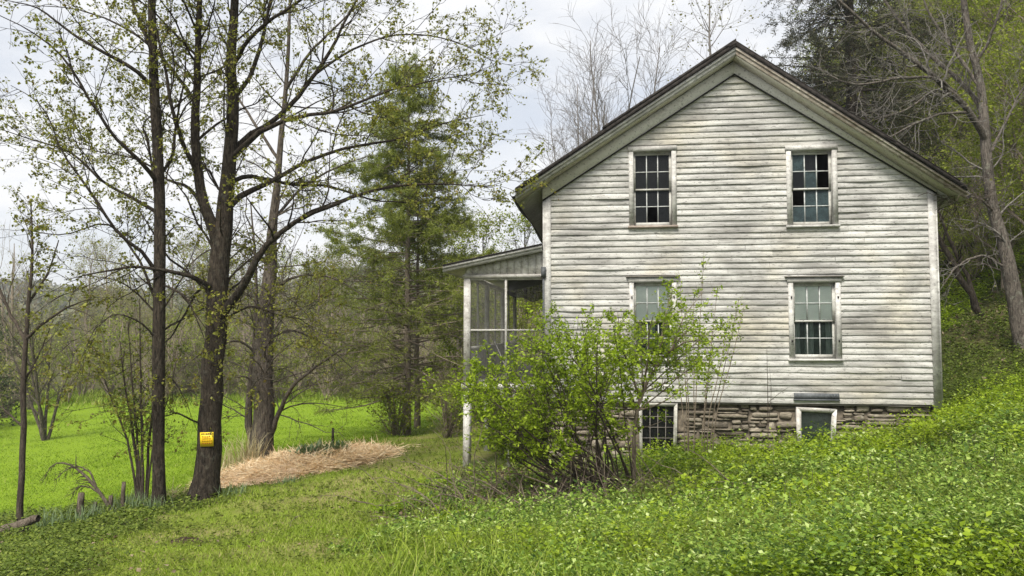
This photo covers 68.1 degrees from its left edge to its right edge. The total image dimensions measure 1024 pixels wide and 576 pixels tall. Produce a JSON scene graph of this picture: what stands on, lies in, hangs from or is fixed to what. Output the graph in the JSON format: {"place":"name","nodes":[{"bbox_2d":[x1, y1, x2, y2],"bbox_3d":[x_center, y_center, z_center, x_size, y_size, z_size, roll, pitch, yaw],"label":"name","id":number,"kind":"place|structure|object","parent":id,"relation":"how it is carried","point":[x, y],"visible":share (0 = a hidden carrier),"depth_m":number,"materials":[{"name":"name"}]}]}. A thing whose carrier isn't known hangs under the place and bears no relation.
{"place":"outdoors","nodes":[
{"label":"outdoors","id":0,"kind":"place"},
{"bbox_2d":[0,0,891,293],"label":"sky","id":1,"kind":"structure","parent":0,"point":[540,34],"materials":[{"name":"white"}]},
{"bbox_2d":[0,84,1023,575],"bbox_3d":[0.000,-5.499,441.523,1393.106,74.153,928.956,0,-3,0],"label":"ground","id":2,"kind":"structure","parent":0,"point":[72,448],"depth_m":19.59,"materials":[{"name":"green plant"}]},
{"bbox_2d":[0,311,39,425],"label":"shrub","id":3,"kind":"object","parent":2,"relation":"on","point":[11,404],"visible":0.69,"depth_m":33.47,"materials":[{"name":"green plant"}]},
{"bbox_2d":[0,515,40,532],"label":"fallen log","id":4,"kind":"object","parent":2,"relation":"on","point":[30,520],"visible":0.64,"depth_m":10.69,"materials":[{"name":"brown wood"}]},
{"bbox_2d":[0,349,41,417],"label":"thicket shrub","id":5,"kind":"object","parent":2,"relation":"on","point":[12,384],"visible":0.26,"depth_m":37.05,"materials":[{"name":"green plant"}]},
{"bbox_2d":[0,220,64,394],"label":"multi stem tree","id":6,"kind":"object","parent":2,"relation":"on","point":[11,326],"visible":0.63,"depth_m":45.47,"materials":[{"name":"green plant"}]},
{"bbox_2d":[0,302,92,440],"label":"multi stem tree","id":7,"kind":"object","parent":2,"relation":"on","point":[41,421],"visible":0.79,"depth_m":27.74,"materials":[{"name":"green plant"}]},
{"bbox_2d":[31,287,72,342],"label":"woodland tree","id":8,"kind":"object","parent":2,"relation":"on","point":[59,301],"visible":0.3,"depth_m":92.82,"materials":[{"name":"green plant"}]},
{"bbox_2d":[0,187,117,520],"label":"sapling","id":9,"kind":"object","parent":2,"relation":"on","point":[25,336],"visible":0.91,"depth_m":11.64,"materials":[{"name":"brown plant"}]},
{"bbox_2d":[46,344,90,402],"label":"thicket shrub","id":10,"kind":"object","parent":2,"relation":"on","point":[73,382],"visible":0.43,"depth_m":42.84,"materials":[{"name":"green plant"}]},
{"bbox_2d":[39,459,109,505],"bbox_3d":[-6.783,2.994,11.750,1.102,0.785,0.395,0,-3,0],"label":"dead bough","id":11,"kind":"object","parent":2,"relation":"on","point":[92,482],"visible":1,"depth_m":11.74,"materials":[{"name":"brown wood"}]},
{"bbox_2d":[38,228,122,382],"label":"woodland tree","id":12,"kind":"object","parent":2,"relation":"on","point":[91,268],"visible":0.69,"depth_m":67.03,"materials":[{"name":"green plant"}]},
{"bbox_2d":[56,326,110,395],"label":"thicket shrub","id":13,"kind":"object","parent":2,"relation":"on","point":[79,387],"visible":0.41,"depth_m":48.27,"materials":[{"name":"green plant"}]},
{"bbox_2d":[53,319,129,389],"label":"thicket shrub","id":14,"kind":"object","parent":2,"relation":"on","point":[118,327],"visible":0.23,"depth_m":59.05,"materials":[{"name":"green plant"}]},
{"bbox_2d":[69,290,116,392],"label":"woodland tree","id":15,"kind":"object","parent":2,"relation":"on","point":[89,319],"visible":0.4,"depth_m":55.32,"materials":[{"name":"green plant"}]},
{"bbox_2d":[73,302,137,393],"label":"thicket shrub","id":16,"kind":"object","parent":2,"relation":"on","point":[109,336],"visible":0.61,"depth_m":47.93,"materials":[{"name":"green plant"}]},
{"bbox_2d":[73,228,152,362],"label":"woodland tree","id":17,"kind":"object","parent":2,"relation":"on","point":[106,287],"visible":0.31,"depth_m":72.76,"materials":[{"name":"green plant"}]},
{"bbox_2d":[0,486,236,575],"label":"ground ivy","id":18,"kind":"object","parent":2,"relation":"on","point":[43,547],"visible":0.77,"depth_m":8.62,"materials":[{"name":"green plant"}]},
{"bbox_2d":[100,281,141,385],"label":"woodland tree","id":19,"kind":"object","parent":2,"relation":"on","point":[111,293],"visible":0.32,"depth_m":61.50,"materials":[{"name":"green plant"}]},
{"bbox_2d":[104,349,138,397],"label":"thicket shrub","id":20,"kind":"object","parent":2,"relation":"on","point":[118,379],"visible":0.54,"depth_m":43.61,"materials":[{"name":"green plant"}]},
{"bbox_2d":[92,257,152,384],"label":"woodland tree","id":21,"kind":"object","parent":2,"relation":"on","point":[121,308],"visible":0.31,"depth_m":61.64,"materials":[{"name":"green plant"}]},
{"bbox_2d":[113,280,151,387],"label":"woodland tree","id":22,"kind":"object","parent":2,"relation":"on","point":[128,301],"visible":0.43,"depth_m":52.78,"materials":[{"name":"green plant"}]},
{"bbox_2d":[83,289,189,500],"bbox_3d":[-6.473,1.892,13.212,1.678,3.882,1.225,0,-3,0],"label":"tree","id":23,"kind":"object","parent":2,"relation":"on","point":[139,478],"visible":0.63,"depth_m":13.13,"materials":[{"name":"green plant"}]},
{"bbox_2d":[0,0,286,505],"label":"slender tree","id":24,"kind":"object","parent":2,"relation":"on","point":[156,172],"visible":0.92,"depth_m":12.35,"materials":[{"name":"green plant"}]},
{"bbox_2d":[112,342,179,406],"bbox_3d":[-19.466,4.547,39.768,2.992,3.891,3.289,-1,-3,22],"label":"thicket shrub","id":25,"kind":"object","parent":2,"relation":"on","point":[143,399],"visible":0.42,"depth_m":39.75,"materials":[{"name":"green plant"}]},
{"bbox_2d":[118,303,202,394],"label":"thicket shrub","id":26,"kind":"object","parent":2,"relation":"on","point":[174,340],"visible":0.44,"depth_m":45.13,"materials":[{"name":"green plant"}]},
{"bbox_2d":[122,326,200,396],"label":"thicket shrub","id":27,"kind":"object","parent":2,"relation":"on","point":[166,389],"visible":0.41,"depth_m":44.30,"materials":[{"name":"green plant"}]},
{"bbox_2d":[126,223,200,340],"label":"woodland tree","id":28,"kind":"object","parent":2,"relation":"on","point":[169,304],"visible":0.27,"depth_m":70.13,"materials":[{"name":"green plant"}]},
{"bbox_2d":[122,305,205,390],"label":"thicket shrub","id":29,"kind":"object","parent":2,"relation":"on","point":[190,341],"visible":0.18,"depth_m":47.54,"materials":[{"name":"green plant"}]},
{"bbox_2d":[165,318,205,395],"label":"thicket shrub","id":30,"kind":"object","parent":2,"relation":"on","point":[187,376],"visible":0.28,"depth_m":47.65,"materials":[{"name":"green plant"}]},
{"bbox_2d":[166,232,209,335],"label":"woodland tree","id":31,"kind":"object","parent":2,"relation":"on","point":[197,252],"visible":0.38,"depth_m":66.50,"materials":[{"name":"green plant"}]},
{"bbox_2d":[177,265,235,366],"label":"woodland tree","id":32,"kind":"object","parent":2,"relation":"on","point":[203,341],"visible":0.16,"depth_m":46.64,"materials":[{"name":"green plant"}]},
{"bbox_2d":[176,327,237,391],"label":"thicket shrub","id":33,"kind":"object","parent":2,"relation":"on","point":[197,364],"visible":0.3,"depth_m":45.71,"materials":[{"name":"green plant"}]},
{"bbox_2d":[0,387,454,410],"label":"meadow edge grass","id":34,"kind":"structure","parent":2,"relation":"on","point":[75,397],"depth_m":43.66,"materials":[{"name":"green plant"}]},
{"bbox_2d":[0,397,461,524],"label":"field grass","id":35,"kind":"structure","parent":2,"relation":"on","point":[108,489],"depth_m":22.99,"materials":[{"name":"green plant"}]},
{"bbox_2d":[0,440,474,575],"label":"lawn clover","id":36,"kind":"object","parent":2,"relation":"on","point":[177,532],"visible":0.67,"depth_m":7.75,"materials":[{"name":"green plant"}]},
{"bbox_2d":[222,423,270,467],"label":"dry grass tuft","id":37,"kind":"object","parent":2,"relation":"on","point":[250,449],"visible":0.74,"depth_m":17.95,"materials":[{"name":"beige plant"}]},
{"bbox_2d":[224,322,285,386],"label":"thicket shrub","id":38,"kind":"object","parent":2,"relation":"on","point":[239,352],"visible":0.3,"depth_m":42.67,"materials":[{"name":"green plant"}]},
{"bbox_2d":[227,237,287,349],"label":"woodland tree","id":39,"kind":"object","parent":2,"relation":"on","point":[249,327],"visible":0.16,"depth_m":58.77,"materials":[{"name":"green plant"}]},
{"bbox_2d":[0,424,527,575],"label":"lawn grass","id":40,"kind":"structure","parent":2,"relation":"on","point":[280,567],"depth_m":8.21,"materials":[{"name":"green plant"}]},
{"bbox_2d":[227,264,308,371],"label":"woodland tree","id":41,"kind":"object","parent":2,"relation":"on","point":[290,275],"visible":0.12,"depth_m":61.42,"materials":[{"name":"green plant"}]},
{"bbox_2d":[0,262,541,355],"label":"distant woods","id":42,"kind":"object","parent":2,"relation":"on","point":[62,303],"visible":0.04,"depth_m":247.64,"materials":[{"name":"green plant"}]},
{"bbox_2d":[251,244,305,361],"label":"woodland tree","id":43,"kind":"object","parent":2,"relation":"on","point":[296,258],"visible":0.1,"depth_m":89.16,"materials":[{"name":"green plant"}]},
{"bbox_2d":[141,0,416,456],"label":"old tree","id":44,"kind":"object","parent":2,"relation":"on","point":[261,382],"visible":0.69,"depth_m":18.83,"materials":[{"name":"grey plant"}]},
{"bbox_2d":[0,0,558,500],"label":"maple tree","id":45,"kind":"object","parent":2,"relation":"on","point":[218,226],"visible":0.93,"depth_m":12.86,"materials":[{"name":"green plant"}]},
{"bbox_2d":[250,334,310,399],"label":"thicket shrub","id":46,"kind":"object","parent":2,"relation":"on","point":[278,388],"visible":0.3,"depth_m":43.47,"materials":[{"name":"green plant"}]},
{"bbox_2d":[170,435,428,491],"bbox_3d":[-4.741,3.871,16.825,4.161,1.153,7.173,-2,-4,32],"label":"straw bed","id":47,"kind":"object","parent":2,"relation":"on","point":[282,464],"visible":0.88,"depth_m":15.79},
{"bbox_2d":[277,294,330,388],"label":"woodland tree","id":48,"kind":"object","parent":2,"relation":"on","point":[300,375],"visible":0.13,"depth_m":57.88,"materials":[{"name":"green plant"}]},
{"bbox_2d":[274,304,373,398],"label":"thicket shrub","id":49,"kind":"object","parent":2,"relation":"on","point":[330,390],"visible":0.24,"depth_m":41.75,"materials":[{"name":"green plant"}]},
{"bbox_2d":[286,248,362,380],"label":"woodland tree","id":50,"kind":"object","parent":2,"relation":"on","point":[318,293],"visible":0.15,"depth_m":63.52,"materials":[{"name":"green plant"}]},
{"bbox_2d":[296,238,362,353],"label":"woodland tree","id":51,"kind":"object","parent":2,"relation":"on","point":[340,292],"visible":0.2,"depth_m":55.82,"materials":[{"name":"green plant"}]},
{"bbox_2d":[0,462,694,574],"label":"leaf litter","id":52,"kind":"object","parent":2,"relation":"on","point":[139,570],"visible":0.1,"depth_m":10.04,"materials":[{"name":"green plant"}]},
{"bbox_2d":[363,368,427,437],"bbox_3d":[-3.510,3.539,22.918,2.063,2.456,2.384,0,-3,0],"label":"garden shrub","id":53,"kind":"object","parent":2,"relation":"on","point":[395,416],"visible":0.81,"depth_m":22.69,"materials":[{"name":"green plant"}]},
{"bbox_2d":[273,46,529,434],"bbox_3d":[-3.323,-1.437,24.056,8.252,12.732,8.403,0,-3,0],"label":"larch tree","id":54,"kind":"object","parent":2,"relation":"on","point":[447,221],"visible":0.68,"depth_m":23.53,"materials":[{"name":"green plant"}]},
{"bbox_2d":[347,157,483,427],"bbox_3d":[-3.379,0.118,25.944,4.876,9.932,5.813,0,-3,0],"label":"larch tree","id":55,"kind":"object","parent":2,"relation":"on","point":[417,422],"visible":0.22,"depth_m":25.91,"materials":[{"name":"green plant"}]},
{"bbox_2d":[416,384,479,437],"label":"garden shrub","id":56,"kind":"object","parent":2,"relation":"on","point":[448,428],"visible":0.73,"depth_m":21.17,"materials":[{"name":"green plant"}]},
{"bbox_2d":[434,217,493,396],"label":"woodland tree","id":57,"kind":"object","parent":2,"relation":"on","point":[453,318],"visible":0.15,"depth_m":37.88,"materials":[{"name":"green plant"}]},
{"bbox_2d":[422,297,539,422],"bbox_3d":[-1.191,2.680,26.808,4.122,4.839,2.774,-2,-4,27],"label":"thicket shrub","id":58,"kind":"object","parent":2,"relation":"on","point":[452,347],"visible":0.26,"depth_m":26.69,"materials":[{"name":"green plant"}]},
{"bbox_2d":[447,202,526,341],"bbox_3d":[-1.045,0.715,32.156,3.769,9.065,3.896,0,-3,-7],"label":"woodland tree","id":59,"kind":"object","parent":2,"relation":"on","point":[487,226],"visible":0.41,"depth_m":31.82,"materials":[{"name":"green plant"}]},
{"bbox_2d":[456,297,541,408],"bbox_3d":[-0.073,2.668,27.828,4.122,4.839,2.774,-3,-4,43],"label":"thicket shrub","id":60,"kind":"object","parent":2,"relation":"on","point":[491,340],"visible":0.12,"depth_m":27.80,"materials":[{"name":"green plant"}]},
{"bbox_2d":[488,204,541,350],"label":"woodland tree","id":61,"kind":"object","parent":2,"relation":"on","point":[534,305],"visible":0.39,"depth_m":35.80,"materials":[{"name":"green plant"}]},
{"bbox_2d":[280,418,782,528],"bbox_3d":[0.245,2.643,9.556,6.058,2.016,5.464,1,-3,-15],"label":"brush pile","id":62,"kind":"object","parent":2,"relation":"on","point":[491,488],"visible":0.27,"depth_m":9.85,"materials":[{"name":"green plant"}]},
{"bbox_2d":[417,299,655,496],"bbox_3d":[0.262,1.503,10.384,3.089,2.782,2.663,0,-3,0],"label":"spreading shrub","id":63,"kind":"object","parent":2,"relation":"on","point":[507,419],"visible":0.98,"depth_m":10.02,"materials":[{"name":"green plant"}]},
{"bbox_2d":[501,0,652,246],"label":"bare tree","id":64,"kind":"object","parent":2,"relation":"on","point":[603,121],"visible":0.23,"depth_m":36.85,"materials":[{"name":"grey plant"}]},
{"bbox_2d":[536,2,715,153],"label":"bare tree","id":65,"kind":"object","parent":2,"relation":"on","point":[650,71],"visible":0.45,"depth_m":42.49,"materials":[{"name":"grey plant"}]},
{"bbox_2d":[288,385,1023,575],"bbox_3d":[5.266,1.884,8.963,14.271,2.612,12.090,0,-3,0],"label":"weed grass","id":66,"kind":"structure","parent":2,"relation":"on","point":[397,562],"depth_m":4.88,"materials":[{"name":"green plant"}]},
{"bbox_2d":[590,276,735,489],"bbox_3d":[2.089,1.361,10.578,2.036,3.150,1.769,-1,-3,15],"label":"small tree","id":67,"kind":"object","parent":2,"relation":"on","point":[696,362],"visible":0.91,"depth_m":10.55,"materials":[{"name":"green plant"}]},
{"bbox_2d":[325,368,1023,575],"bbox_3d":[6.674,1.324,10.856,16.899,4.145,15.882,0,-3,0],"label":"leafy weeds","id":68,"kind":"object","parent":2,"relation":"on","point":[859,548],"visible":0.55,"depth_m":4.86,"materials":[{"name":"green plant"}]},
{"bbox_2d":[442,39,970,466],"bbox_3d":[4.045,-0.005,19.055,9.695,8.754,10.240,0,-3,7],"label":"farmhouse","id":69,"kind":"object","parent":2,"relation":"on","point":[802,215],"visible":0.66,"depth_m":14.33,"materials":[{"name":"white wood"}]},
{"bbox_2d":[626,276,678,360],"bbox_3d":[2.702,0.586,14.529,1.014,1.622,0.285,0,-3,7],"label":"window","id":70,"kind":"structure","parent":69,"relation":"in","point":[641,288],"depth_m":14.56,"materials":[{"name":"grey wood"}]},
{"bbox_2d":[628,145,677,228],"bbox_3d":[2.713,-1.944,14.632,0.943,1.590,0.190,0,-3,7],"label":"window","id":71,"kind":"structure","parent":69,"relation":"in","point":[655,185],"depth_m":14.67,"materials":[{"name":"white wood"}]},
{"bbox_2d":[639,403,676,457],"bbox_3d":[2.776,2.750,14.375,0.719,1.135,0.100,0,-3,7],"label":"basement window","id":72,"kind":"structure","parent":69,"relation":"in","point":[666,430],"depth_m":14.39,"materials":[{"name":"white glass"}]},
{"bbox_2d":[785,144,839,227],"bbox_3d":[5.640,-1.911,14.271,0.957,1.561,0.190,0,-3,7],"label":"window","id":73,"kind":"structure","parent":69,"relation":"in","point":[820,207],"depth_m":14.30,"materials":[{"name":"paint"}]},
{"bbox_2d":[784,276,844,360],"bbox_3d":[5.643,0.571,14.168,1.056,1.583,0.285,0,-3,7],"label":"window","id":74,"kind":"structure","parent":69,"relation":"in","point":[811,299],"depth_m":14.17,"materials":[{"name":"grey wood"}]},
{"bbox_2d":[795,407,836,450],"bbox_3d":[5.635,2.625,14.021,0.718,0.834,0.120,0,-3,7],"label":"basement window","id":75,"kind":"structure","parent":69,"relation":"in","point":[819,416],"depth_m":14.06,"materials":[{"name":"paint"}]},
{"bbox_2d":[919,173,1010,229],"bbox_3d":[8.114,-1.550,13.639,1.602,0.955,1.465,0,-3,0],"label":"twig tangle","id":76,"kind":"object","parent":69,"relation":"attached to","point":[955,206],"visible":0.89,"depth_m":13.63,"materials":[{"name":"grey plant"}]},
{"bbox_2d":[668,255,748,452],"bbox_3d":[3.342,1.079,12.732,1.477,3.446,0.661,1,-3,-13],"label":"wispy shrub","id":77,"kind":"object","parent":2,"relation":"on","point":[708,377],"visible":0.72,"depth_m":12.75,"materials":[{"name":"green plant"}]},
{"bbox_2d":[660,0,771,83],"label":"budding tree","id":78,"kind":"object","parent":2,"relation":"on","point":[709,37],"visible":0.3,"depth_m":47.12,"materials":[{"name":"grey plant"}]},
{"bbox_2d":[621,362,1023,485],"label":"tall weeds","id":79,"kind":"object","parent":2,"relation":"on","point":[728,455],"visible":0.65,"depth_m":12.18,"materials":[{"name":"green plant"}]},
{"bbox_2d":[790,0,954,161],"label":"hillside tree","id":80,"kind":"object","parent":2,"relation":"on","point":[865,118],"visible":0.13,"depth_m":31.84,"materials":[{"name":"green plant"}]},
{"bbox_2d":[751,0,996,247],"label":"spruce tree","id":81,"kind":"object","parent":2,"relation":"on","point":[848,42],"visible":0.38,"depth_m":29.55,"materials":[{"name":"green plant"}]},
{"bbox_2d":[830,47,921,146],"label":"hillside tree","id":82,"kind":"object","parent":2,"relation":"on","point":[843,100],"visible":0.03,"depth_m":32.90,"materials":[{"name":"green plant"}]},
{"bbox_2d":[800,0,959,146],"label":"hillside tree","id":83,"kind":"object","parent":2,"relation":"on","point":[888,53],"visible":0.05,"depth_m":35.45,"materials":[{"name":"green plant"}]},
{"bbox_2d":[868,95,928,149],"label":"hillside tree","id":84,"kind":"object","parent":2,"relation":"on","point":[887,130],"visible":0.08,"depth_m":31.80,"materials":[{"name":"green plant"}]},
{"bbox_2d":[778,0,1023,353],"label":"bare tree","id":85,"kind":"object","parent":2,"relation":"on","point":[1010,275],"visible":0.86,"depth_m":17.93,"materials":[{"name":"grey plant"}]},
{"bbox_2d":[861,31,945,165],"bbox_3d":[17.142,-6.682,33.572,4.678,9.089,4.493,3,-4,-42],"label":"hillside tree","id":86,"kind":"object","parent":2,"relation":"on","point":[906,74],"visible":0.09,"depth_m":32.62,"materials":[{"name":"green plant"}]},
{"bbox_2d":[859,0,958,136],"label":"hillside tree","id":87,"kind":"object","parent":2,"relation":"on","point":[900,14],"visible":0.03,"depth_m":36.37,"materials":[{"name":"green plant"}]},
{"bbox_2d":[919,146,960,267],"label":"hillside tree","id":88,"kind":"object","parent":2,"relation":"on","point":[945,218],"visible":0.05,"depth_m":26.81,"materials":[{"name":"green plant"}]},
{"bbox_2d":[904,46,1004,232],"bbox_3d":[17.597,-5.857,30.469,4.127,8.020,3.964,-1,-3,13],"label":"hillside tree","id":89,"kind":"object","parent":2,"relation":"on","point":[950,125],"visible":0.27,"depth_m":29.85,"materials":[{"name":"green plant"}]},
{"bbox_2d":[898,0,1010,148],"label":"hillside tree","id":90,"kind":"object","parent":2,"relation":"on","point":[917,25],"visible":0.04,"depth_m":35.61,"materials":[{"name":"green plant"}]},
{"bbox_2d":[937,210,979,306],"bbox_3d":[12.651,-1.432,21.740,1.436,4.264,1.043,-1,-3,22],"label":"leaning stem","id":91,"kind":"object","parent":2,"relation":"on","point":[964,270],"visible":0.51,"depth_m":21.85,"materials":[{"name":"brown plant"}]},
{"bbox_2d":[894,0,1023,148],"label":"hillside tree","id":92,"kind":"object","parent":2,"relation":"on","point":[918,6],"visible":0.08,"depth_m":34.38,"materials":[{"name":"green plant"}]},
{"bbox_2d":[898,0,1023,155],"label":"hillside tree","id":93,"kind":"object","parent":2,"relation":"on","point":[952,8],"visible":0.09,"depth_m":32.93,"materials":[{"name":"green plant"}]},
{"bbox_2d":[938,217,983,317],"bbox_3d":[12.247,-1.486,21.596,2.286,4.680,0.564,0,-3,3],"label":"leaning stem","id":94,"kind":"object","parent":2,"relation":"on","point":[970,292],"visible":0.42,"depth_m":21.48,"materials":[{"name":"brown plant"}]},
{"bbox_2d":[955,238,990,279],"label":"thicket shrub","id":95,"kind":"object","parent":2,"relation":"on","point":[969,264],"visible":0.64,"depth_m":26.79,"materials":[{"name":"green plant"}]},
{"bbox_2d":[936,128,1014,274],"bbox_3d":[16.700,-3.311,27.135,3.027,5.881,2.907,2,-4,-28],"label":"hillside tree","id":96,"kind":"object","parent":2,"relation":"on","point":[974,224],"visible":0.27,"depth_m":27.13,"materials":[{"name":"green plant"}]},
{"bbox_2d":[930,0,1023,225],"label":"hillside tree","id":97,"kind":"object","parent":2,"relation":"on","point":[1019,158],"visible":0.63,"depth_m":21.57,"materials":[{"name":"green plant"}]},
{"bbox_2d":[931,0,1023,159],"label":"hillside tree","id":98,"kind":"object","parent":2,"relation":"on","point":[986,24],"visible":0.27,"depth_m":30.34,"materials":[{"name":"green plant"}]},
{"bbox_2d":[933,85,1023,411],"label":"hill undergrowth","id":99,"kind":"object","parent":2,"relation":"on","point":[989,349],"visible":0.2,"depth_m":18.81,"materials":[{"name":"green plant"}]},
{"bbox_2d":[940,94,1023,292],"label":"hillside tree","id":100,"kind":"object","parent":2,"relation":"on","point":[1015,227],"visible":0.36,"depth_m":24.32,"materials":[{"name":"green plant"}]},
{"bbox_2d":[940,214,1023,379],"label":"hill litter","id":101,"kind":"object","parent":2,"relation":"on","point":[995,291],"visible":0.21,"depth_m":20.46,"materials":[{"name":"brown plant"}]},
{"bbox_2d":[964,1,1023,213],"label":"hillside tree","id":102,"kind":"object","parent":2,"relation":"on","point":[1003,77],"visible":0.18,"depth_m":25.32,"materials":[{"name":"green plant"}]},
{"bbox_2d":[389,407,1004,528],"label":"dead stalks","id":103,"kind":"object","parent":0,"point":[724,490],"visible":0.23,"depth_m":7.92,"materials":[{"name":"beige plant"}]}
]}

